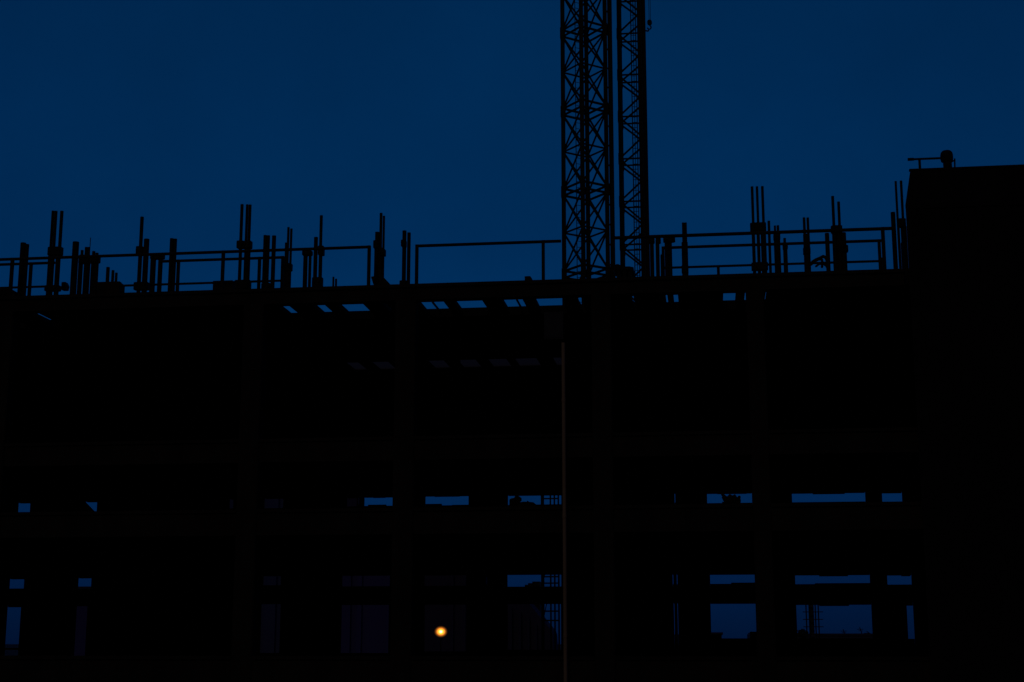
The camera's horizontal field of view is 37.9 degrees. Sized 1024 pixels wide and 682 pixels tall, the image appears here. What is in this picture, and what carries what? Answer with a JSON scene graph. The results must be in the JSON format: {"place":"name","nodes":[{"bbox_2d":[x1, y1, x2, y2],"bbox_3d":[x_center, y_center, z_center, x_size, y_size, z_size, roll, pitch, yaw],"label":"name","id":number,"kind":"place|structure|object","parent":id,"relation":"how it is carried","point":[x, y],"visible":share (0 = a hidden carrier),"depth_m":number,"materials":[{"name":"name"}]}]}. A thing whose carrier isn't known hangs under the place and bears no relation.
{"place":"outdoors","nodes":[
{"label":"outdoors","id":0,"kind":"place"},
{"bbox_2d":[74,586,90,655],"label":"distant building","id":1,"kind":"structure","parent":0,"point":[80,631],"depth_m":90.12,"materials":[{"name":"black"}]},
{"bbox_2d":[229,499,282,652],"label":"distant building","id":2,"kind":"structure","parent":0,"point":[270,630],"depth_m":102.76,"materials":[{"name":"black"}]},
{"bbox_2d":[347,497,364,505],"bbox_3d":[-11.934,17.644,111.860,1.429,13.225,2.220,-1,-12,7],"label":"distant building","id":3,"kind":"structure","parent":0,"point":[351,501],"depth_m":111.98,"materials":[{"name":"black"}]},
{"bbox_2d":[341,576,389,652],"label":"distant building","id":4,"kind":"structure","parent":0,"point":[364,628],"depth_m":95.91,"materials":[{"name":"black"}]},
{"bbox_2d":[424,575,486,650],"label":"distant building","id":5,"kind":"structure","parent":0,"point":[449,622],"depth_m":96.32,"materials":[{"name":"black"}]},
{"bbox_2d":[5,644,915,655],"bbox_3d":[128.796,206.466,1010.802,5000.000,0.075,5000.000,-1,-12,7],"label":"ground","id":6,"kind":"structure","parent":0,"point":[11,652],"depth_m":368.23,"materials":[{"name":"black"}]},
{"bbox_2d":[0,268,930,681],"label":"unfinished building","id":7,"kind":"structure","parent":6,"relation":"on","point":[162,428],"depth_m":48.99,"materials":[{"name":"concrete"}]},
{"bbox_2d":[0,287,16,295],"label":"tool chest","id":8,"kind":"object","parent":7,"relation":"on","point":[3,291],"visible":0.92,"depth_m":43.49,"materials":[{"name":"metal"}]},
{"bbox_2d":[17,242,28,295],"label":"tube cluster","id":9,"kind":"object","parent":7,"relation":"on","point":[23,271],"visible":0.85,"depth_m":43.70,"materials":[{"name":"metal"}]},
{"bbox_2d":[0,262,54,295],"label":"guard rail","id":10,"kind":"object","parent":7,"relation":"on","point":[30,286],"visible":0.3,"depth_m":44.42,"materials":[{"name":"metal"}]},
{"bbox_2d":[44,210,63,294],"bbox_3d":[-13.389,-2.397,43.694,0.458,2.944,0.290,-1,-12,7],"label":"tube cluster","id":11,"kind":"object","parent":7,"relation":"on","point":[50,288],"visible":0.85,"depth_m":43.63,"materials":[{"name":"metal"}]},
{"bbox_2d":[61,282,68,290],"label":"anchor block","id":12,"kind":"structure","parent":7,"relation":"on","point":[64,286],"depth_m":45.11,"materials":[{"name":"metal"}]},
{"bbox_2d":[70,241,78,293],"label":"tube cluster","id":13,"kind":"object","parent":7,"relation":"on","point":[74,268],"visible":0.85,"depth_m":43.48,"materials":[{"name":"metal"}]},
{"bbox_2d":[77,238,100,293],"bbox_3d":[-12.819,-1.901,45.144,0.666,2.548,0.290,-1,-12,7],"label":"tube cluster","id":14,"kind":"object","parent":7,"relation":"on","point":[91,276],"visible":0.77,"depth_m":45.13,"materials":[{"name":"metal"}]},
{"bbox_2d":[97,281,124,292],"bbox_3d":[-12.053,-1.197,44.905,0.696,1.070,0.580,-1,-12,7],"label":"timber stack","id":15,"kind":"object","parent":7,"relation":"on","point":[109,287],"visible":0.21,"depth_m":44.70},
{"bbox_2d":[105,267,117,281],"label":"tube cluster","id":16,"kind":"object","parent":15,"relation":"on","point":[108,274],"visible":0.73,"depth_m":45.04,"materials":[{"name":"metal"}]},
{"bbox_2d":[133,216,149,291],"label":"tube cluster","id":17,"kind":"object","parent":7,"relation":"on","point":[142,286],"visible":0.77,"depth_m":43.26,"materials":[{"name":"metal"}]},
{"bbox_2d":[149,255,164,291],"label":"tube cluster","id":18,"kind":"object","parent":7,"relation":"on","point":[153,270],"visible":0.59,"depth_m":44.85,"materials":[{"name":"metal"}]},
{"bbox_2d":[168,238,176,290],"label":"tube cluster","id":19,"kind":"object","parent":7,"relation":"on","point":[172,267],"visible":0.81,"depth_m":43.14,"materials":[{"name":"metal"}]},
{"bbox_2d":[0,245,370,295],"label":"guard rail","id":20,"kind":"object","parent":7,"relation":"on","point":[221,252],"visible":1,"depth_m":42.53,"materials":[{"name":"metal"}]},
{"bbox_2d":[120,256,284,290],"bbox_3d":[-9.097,-1.671,43.694,4.955,1.522,0.084,-1,-12,7],"label":"guard rail","id":21,"kind":"object","parent":7,"relation":"on","point":[258,281],"visible":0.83,"depth_m":43.69,"materials":[{"name":"metal"}]},
{"bbox_2d":[213,280,233,289],"bbox_3d":[-8.567,-1.248,44.454,0.650,0.992,0.580,-1,-12,7],"label":"timber stack","id":22,"kind":"object","parent":7,"relation":"on","point":[226,286],"visible":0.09,"depth_m":44.23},
{"bbox_2d":[234,204,252,288],"bbox_3d":[-7.713,-2.530,42.969,0.458,2.918,0.290,-1,-12,7],"label":"tube cluster","id":23,"kind":"object","parent":7,"relation":"on","point":[246,281],"visible":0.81,"depth_m":42.92,"materials":[{"name":"metal"}]},
{"bbox_2d":[261,235,275,287],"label":"tube cluster","id":24,"kind":"object","parent":7,"relation":"on","point":[265,283],"visible":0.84,"depth_m":42.78,"materials":[{"name":"metal"}]},
{"bbox_2d":[283,227,292,287],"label":"tube cluster","id":25,"kind":"object","parent":7,"relation":"on","point":[288,267],"visible":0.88,"depth_m":42.73,"materials":[{"name":"metal"}]},
{"bbox_2d":[302,215,324,286],"bbox_3d":[-5.685,-2.376,42.669,0.625,2.495,0.290,-1,-12,7],"label":"tube cluster","id":26,"kind":"object","parent":7,"relation":"on","point":[317,281],"visible":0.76,"depth_m":42.59,"materials":[{"name":"metal"}]},
{"bbox_2d":[332,277,336,285],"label":"tube cluster","id":27,"kind":"object","parent":7,"relation":"on","point":[333,281],"visible":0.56,"depth_m":42.43,"materials":[{"name":"metal"}]},
{"bbox_2d":[371,213,389,284],"bbox_3d":[-3.701,-2.430,42.417,0.592,2.502,0.290,-1,-12,7],"label":"tube cluster","id":28,"kind":"object","parent":7,"relation":"on","point":[377,278],"visible":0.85,"depth_m":42.37,"materials":[{"name":"metal"}]},
{"bbox_2d":[399,230,410,283],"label":"tube cluster","id":29,"kind":"object","parent":7,"relation":"on","point":[405,244],"visible":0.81,"depth_m":42.28,"materials":[{"name":"metal"}]},
{"bbox_2d":[415,240,560,283],"bbox_3d":[-0.672,-2.068,41.423,4.093,1.400,0.088,-1,-12,7],"label":"guard rail","id":30,"kind":"object","parent":7,"relation":"on","point":[543,242],"visible":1,"depth_m":41.53,"materials":[{"name":"metal"}]},
{"bbox_2d":[509,496,521,505],"bbox_3d":[0.110,4.950,45.958,0.323,0.341,0.520,-1,-12,7],"label":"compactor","id":31,"kind":"object","parent":7,"relation":"on","point":[515,500],"visible":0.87,"depth_m":45.73,"materials":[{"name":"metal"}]},
{"bbox_2d":[518,501,536,505],"bbox_3d":[0.516,5.030,45.898,0.544,0.175,0.800,-1,-12,7],"label":"rubble pile","id":32,"kind":"object","parent":7,"relation":"on","point":[527,503],"visible":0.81,"depth_m":45.51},
{"bbox_2d":[613,264,634,276],"bbox_3d":[3.334,-1.506,44.379,0.611,1.471,1.000,-1,-12,7],"label":"winch unit","id":33,"kind":"object","parent":7,"relation":"on","point":[623,271],"visible":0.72,"depth_m":44.05,"materials":[{"name":"metal"}]},
{"bbox_2d":[649,238,662,275],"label":"tube cluster","id":34,"kind":"object","parent":7,"relation":"on","point":[656,242],"visible":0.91,"depth_m":41.34,"materials":[{"name":"metal"}]},
{"bbox_2d":[663,238,674,275],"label":"tube cluster","id":35,"kind":"object","parent":7,"relation":"on","point":[667,242],"visible":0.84,"depth_m":41.30,"materials":[{"name":"metal"}]},
{"bbox_2d":[681,222,688,274],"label":"tube cluster","id":36,"kind":"object","parent":7,"relation":"on","point":[684,266],"visible":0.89,"depth_m":41.25,"materials":[{"name":"metal"}]},
{"bbox_2d":[721,493,740,503],"bbox_3d":[6.619,4.822,45.129,0.585,0.400,0.827,-1,-12,7],"label":"rubble heap","id":37,"kind":"object","parent":7,"relation":"on","point":[731,499],"visible":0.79,"depth_m":44.85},
{"bbox_2d":[614,227,892,268],"bbox_3d":[6.532,-2.274,40.510,7.487,1.442,0.096,-1,-12,7],"label":"guard rail","id":38,"kind":"object","parent":7,"relation":"on","point":[882,229],"visible":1,"depth_m":40.52,"materials":[{"name":"metal"}]},
{"bbox_2d":[750,186,767,272],"bbox_3d":[6.793,-2.882,41.118,0.448,2.873,0.290,-1,-12,7],"label":"tube cluster","id":39,"kind":"object","parent":7,"relation":"on","point":[760,264],"visible":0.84,"depth_m":41.05,"materials":[{"name":"metal"}]},
{"bbox_2d":[767,221,771,272],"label":"tube cluster","id":40,"kind":"object","parent":7,"relation":"on","point":[769,249],"visible":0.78,"depth_m":42.60,"materials":[{"name":"metal"}]},
{"bbox_2d":[661,239,880,275],"bbox_3d":[7.249,-2.045,41.603,6.112,1.427,0.084,-1,-12,7],"label":"guard rail","id":41,"kind":"object","parent":7,"relation":"on","point":[878,241],"visible":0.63,"depth_m":41.69,"materials":[{"name":"metal"}]},
{"bbox_2d":[773,225,780,271],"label":"tube cluster","id":42,"kind":"object","parent":7,"relation":"on","point":[777,251],"visible":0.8,"depth_m":42.53,"materials":[{"name":"metal"}]},
{"bbox_2d":[782,238,787,271],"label":"tube cluster","id":43,"kind":"object","parent":7,"relation":"on","point":[785,254],"visible":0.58,"depth_m":42.48,"materials":[{"name":"metal"}]},
{"bbox_2d":[803,217,810,271],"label":"tube cluster","id":44,"kind":"object","parent":7,"relation":"on","point":[807,252],"visible":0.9,"depth_m":40.81,"materials":[{"name":"metal"}]},
{"bbox_2d":[811,255,825,267],"bbox_3d":[8.466,-2.178,41.159,0.526,0.382,0.183,-1,-12,7],"label":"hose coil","id":45,"kind":"object","parent":7,"relation":"on","point":[819,258],"visible":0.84,"depth_m":41.14,"materials":[{"name":"rubber"}]},
{"bbox_2d":[825,196,847,270],"bbox_3d":[8.866,-2.756,40.818,0.604,2.506,0.290,-1,-12,7],"label":"tube cluster","id":46,"kind":"object","parent":7,"relation":"on","point":[840,248],"visible":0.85,"depth_m":40.75,"materials":[{"name":"metal"}]},
{"bbox_2d":[891,180,908,268],"bbox_3d":[10.538,-2.982,40.642,0.406,2.880,0.290,-1,-12,7],"label":"tube cluster","id":47,"kind":"object","parent":7,"relation":"on","point":[901,223],"visible":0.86,"depth_m":40.59,"materials":[{"name":"metal"}]},
{"bbox_2d":[541,495,559,649],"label":"scaffold tower","id":48,"kind":"structure","parent":6,"relation":"on","point":[543,611],"depth_m":51.45,"materials":[{"name":"metal"}]},
{"bbox_2d":[561,342,567,681],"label":"scaffold pole","id":49,"kind":"object","parent":6,"relation":"on","point":[564,517],"visible":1,"depth_m":39.44,"materials":[{"name":"metal"}]},
{"bbox_2d":[560,0,615,304],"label":"crane mast","id":50,"kind":"object","parent":6,"relation":"on","point":[584,192],"visible":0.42,"depth_m":72.91,"materials":[{"name":"metal"}]},
{"bbox_2d":[616,0,649,302],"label":"hoist mast","id":51,"kind":"object","parent":6,"relation":"on","point":[642,133],"visible":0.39,"depth_m":76.26,"materials":[{"name":"metal"}]},
{"bbox_2d":[901,164,1023,681],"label":"stair block","id":52,"kind":"structure","parent":6,"relation":"on","point":[965,233],"depth_m":38.28,"materials":[{"name":"concrete"}]},
{"bbox_2d":[908,157,940,167],"bbox_3d":[11.223,-4.720,40.590,0.885,0.570,0.083,-1,-12,7],"label":"roof rail","id":53,"kind":"object","parent":52,"relation":"on","point":[920,159],"visible":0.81,"depth_m":40.61,"materials":[{"name":"metal"}]},
{"bbox_2d":[940,150,952,166],"bbox_3d":[11.809,-4.818,40.532,0.338,0.734,0.338,-1,-12,7],"label":"roof vent","id":54,"kind":"object","parent":52,"relation":"on","point":[946,156],"visible":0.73,"depth_m":40.43,"materials":[{"name":"metal"}]},
{"bbox_2d":[0,0,1023,643],"label":"sky","id":55,"kind":"structure","parent":0,"point":[441,119],"materials":[{"name":"blue"}]},
{"bbox_2d":[508,604,557,649],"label":"distant building","id":56,"kind":"structure","parent":0,"point":[524,626],"depth_m":78.76,"materials":[{"name":"black"}]},
{"bbox_2d":[525,581,540,611],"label":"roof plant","id":57,"kind":"object","parent":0,"point":[535,584],"visible":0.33,"depth_m":82.67,"materials":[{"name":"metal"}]},
{"bbox_2d":[644,7,651,31],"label":"crane hook","id":58,"kind":"object","parent":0,"point":[649,22],"visible":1,"depth_m":74.95,"materials":[{"name":"metal"}]},
{"bbox_2d":[803,605,823,637],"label":"lattice tower","id":59,"kind":"structure","parent":0,"point":[812,630],"depth_m":173.64,"materials":[{"name":"metal"}]},
{"bbox_2d":[797,633,873,654],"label":"distant building","id":60,"kind":"structure","parent":0,"point":[847,635],"depth_m":182.40,"materials":[{"name":"black"}]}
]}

